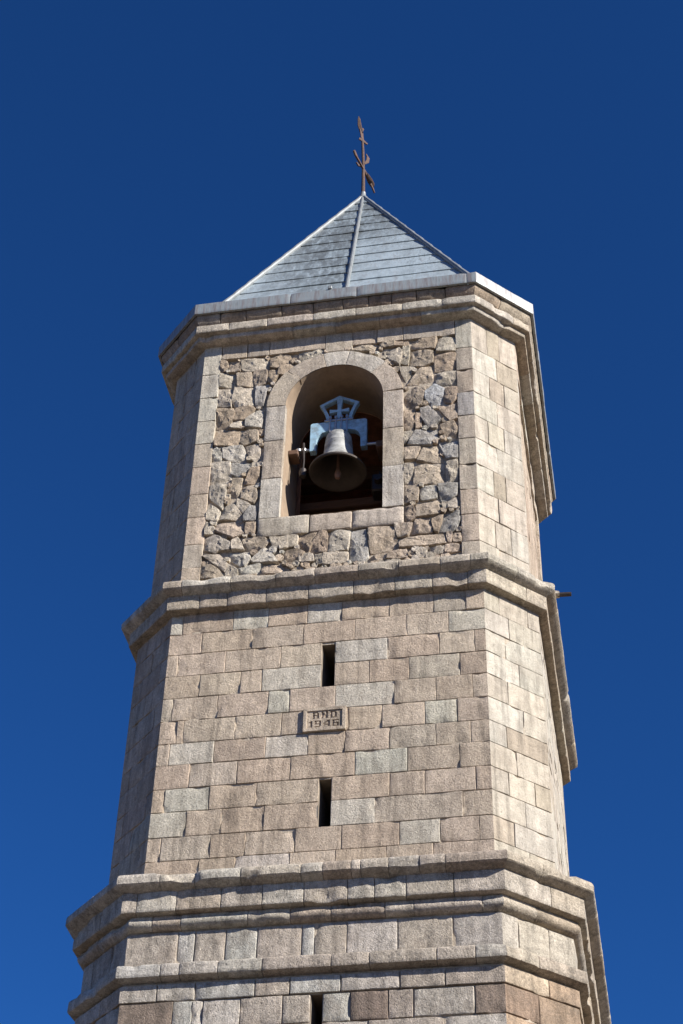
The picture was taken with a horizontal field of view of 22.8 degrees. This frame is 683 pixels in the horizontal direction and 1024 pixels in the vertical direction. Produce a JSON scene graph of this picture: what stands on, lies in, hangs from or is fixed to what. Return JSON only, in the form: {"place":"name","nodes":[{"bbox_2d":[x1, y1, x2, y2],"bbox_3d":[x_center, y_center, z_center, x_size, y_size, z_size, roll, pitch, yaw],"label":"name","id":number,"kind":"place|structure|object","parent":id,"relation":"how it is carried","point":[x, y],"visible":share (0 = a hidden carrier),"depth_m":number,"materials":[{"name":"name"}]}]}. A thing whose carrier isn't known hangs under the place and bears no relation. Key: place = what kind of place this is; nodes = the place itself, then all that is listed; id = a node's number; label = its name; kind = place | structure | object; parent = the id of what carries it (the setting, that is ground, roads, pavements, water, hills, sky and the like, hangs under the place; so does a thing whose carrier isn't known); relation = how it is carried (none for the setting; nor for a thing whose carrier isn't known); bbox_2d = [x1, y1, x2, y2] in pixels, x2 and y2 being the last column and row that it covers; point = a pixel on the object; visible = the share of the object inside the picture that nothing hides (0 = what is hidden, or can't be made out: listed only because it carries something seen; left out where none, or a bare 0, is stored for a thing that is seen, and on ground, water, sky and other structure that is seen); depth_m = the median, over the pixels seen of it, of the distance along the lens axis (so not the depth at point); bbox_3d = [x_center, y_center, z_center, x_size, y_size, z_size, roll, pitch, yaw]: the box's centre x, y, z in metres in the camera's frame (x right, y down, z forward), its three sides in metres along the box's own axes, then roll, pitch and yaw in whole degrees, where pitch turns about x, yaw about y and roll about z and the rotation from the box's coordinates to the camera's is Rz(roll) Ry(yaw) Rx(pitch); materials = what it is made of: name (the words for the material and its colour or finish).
{"place":"outdoors","nodes":[
{"label":"outdoors","id":0,"kind":"place"},
{"bbox_2d":[65,191,610,1023],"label":"bell tower","id":1,"kind":"structure","parent":0,"point":[395,853],"depth_m":19.69,"materials":[{"name":"stone"}]},
{"bbox_2d":[288,450,300,464],"bbox_3d":[-0.632,-0.733,22.728,0.137,0.090,0.210,-6,-41,8],"label":"bearing timber","id":2,"kind":"object","parent":1,"relation":"attached to","point":[294,457],"visible":1,"depth_m":22.67,"materials":[{"name":"brown wood"}]},
{"bbox_2d":[310,994,322,1023],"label":"slit window","id":3,"kind":"structure","parent":1,"relation":"in","point":[316,1000],"depth_m":17.06,"materials":[{"name":"black"}]},
{"bbox_2d":[317,779,331,826],"bbox_3d":[-0.104,3.486,18.909,0.139,0.598,0.938,-6,-41,8],"label":"slit window","id":4,"kind":"structure","parent":1,"relation":"in","point":[324,799],"depth_m":18.87,"materials":[{"name":"black"}]},
{"bbox_2d":[303,705,346,733],"bbox_3d":[-0.189,2.362,19.260,0.492,0.312,0.064,-6,-41,8],"label":"date plaque","id":5,"kind":"object","parent":1,"relation":"attached to","point":[324,719],"visible":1,"depth_m":19.24,"materials":[{"name":"stone"}]},
{"bbox_2d":[321,644,334,686],"bbox_3d":[-0.075,2.091,20.120,0.156,0.597,0.938,-6,-41,8],"label":"slit window","id":6,"kind":"structure","parent":1,"relation":"in","point":[328,651],"depth_m":20.09,"materials":[{"name":"black"}]},
{"bbox_2d":[296,396,375,491],"bbox_3d":[-0.024,-1.006,22.805,0.989,1.500,0.784,20,-44,-20],"label":"church bell","id":7,"kind":"object","parent":1,"relation":"hanging from","point":[337,466],"visible":1,"depth_m":22.65,"materials":[{"name":"grey metal"}]},
{"bbox_2d":[300,497,381,514],"bbox_3d":[0.123,-0.066,23.243,2.500,0.150,0.200,-6,-41,8],"label":"cross timber","id":8,"kind":"object","parent":1,"relation":"attached to","point":[338,505],"visible":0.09,"depth_m":23.18,"materials":[{"name":"brown wood"}]},
{"bbox_2d":[301,465,382,494],"bbox_3d":[0.294,-0.491,24.687,2.500,0.250,0.230,-6,-41,8],"label":"cross timber","id":9,"kind":"object","parent":1,"relation":"attached to","point":[309,486],"visible":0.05,"depth_m":24.66,"materials":[{"name":"brown wood"}]},
{"bbox_2d":[353,116,374,192],"bbox_3d":[0.395,-6.231,30.044,0.153,2.243,0.894,-21,-46,24],"label":"roof cross","id":10,"kind":"object","parent":1,"relation":"on","point":[362,166],"visible":1,"depth_m":29.98,"materials":[{"name":"metal"}]},
{"bbox_2d":[371,471,382,500],"bbox_3d":[0.508,-0.405,22.640,0.200,0.430,0.320,-6,-41,8],"label":"bell motor","id":11,"kind":"object","parent":1,"relation":"hanging from","point":[377,485],"visible":0.8,"depth_m":22.50,"materials":[{"name":"metal"}]},
{"bbox_2d":[376,440,382,460],"bbox_3d":[0.555,-0.819,22.573,0.152,0.120,0.300,-6,-41,8],"label":"bearing timber","id":12,"kind":"object","parent":1,"relation":"attached to","point":[379,445],"visible":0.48,"depth_m":22.49,"materials":[{"name":"brown wood"}]},
{"bbox_2d":[555,591,571,597],"bbox_3d":[2.840,1.116,23.006,0.551,0.116,0.160,-6,-41,8],"label":"water spout","id":13,"kind":"object","parent":1,"relation":"attached to","point":[558,594],"visible":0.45,"depth_m":22.94,"materials":[{"name":"metal"}]},
{"bbox_2d":[0,0,682,1023],"label":"sky","id":14,"kind":"structure","parent":0,"point":[157,157],"materials":[{"name":"blue"}]}
]}

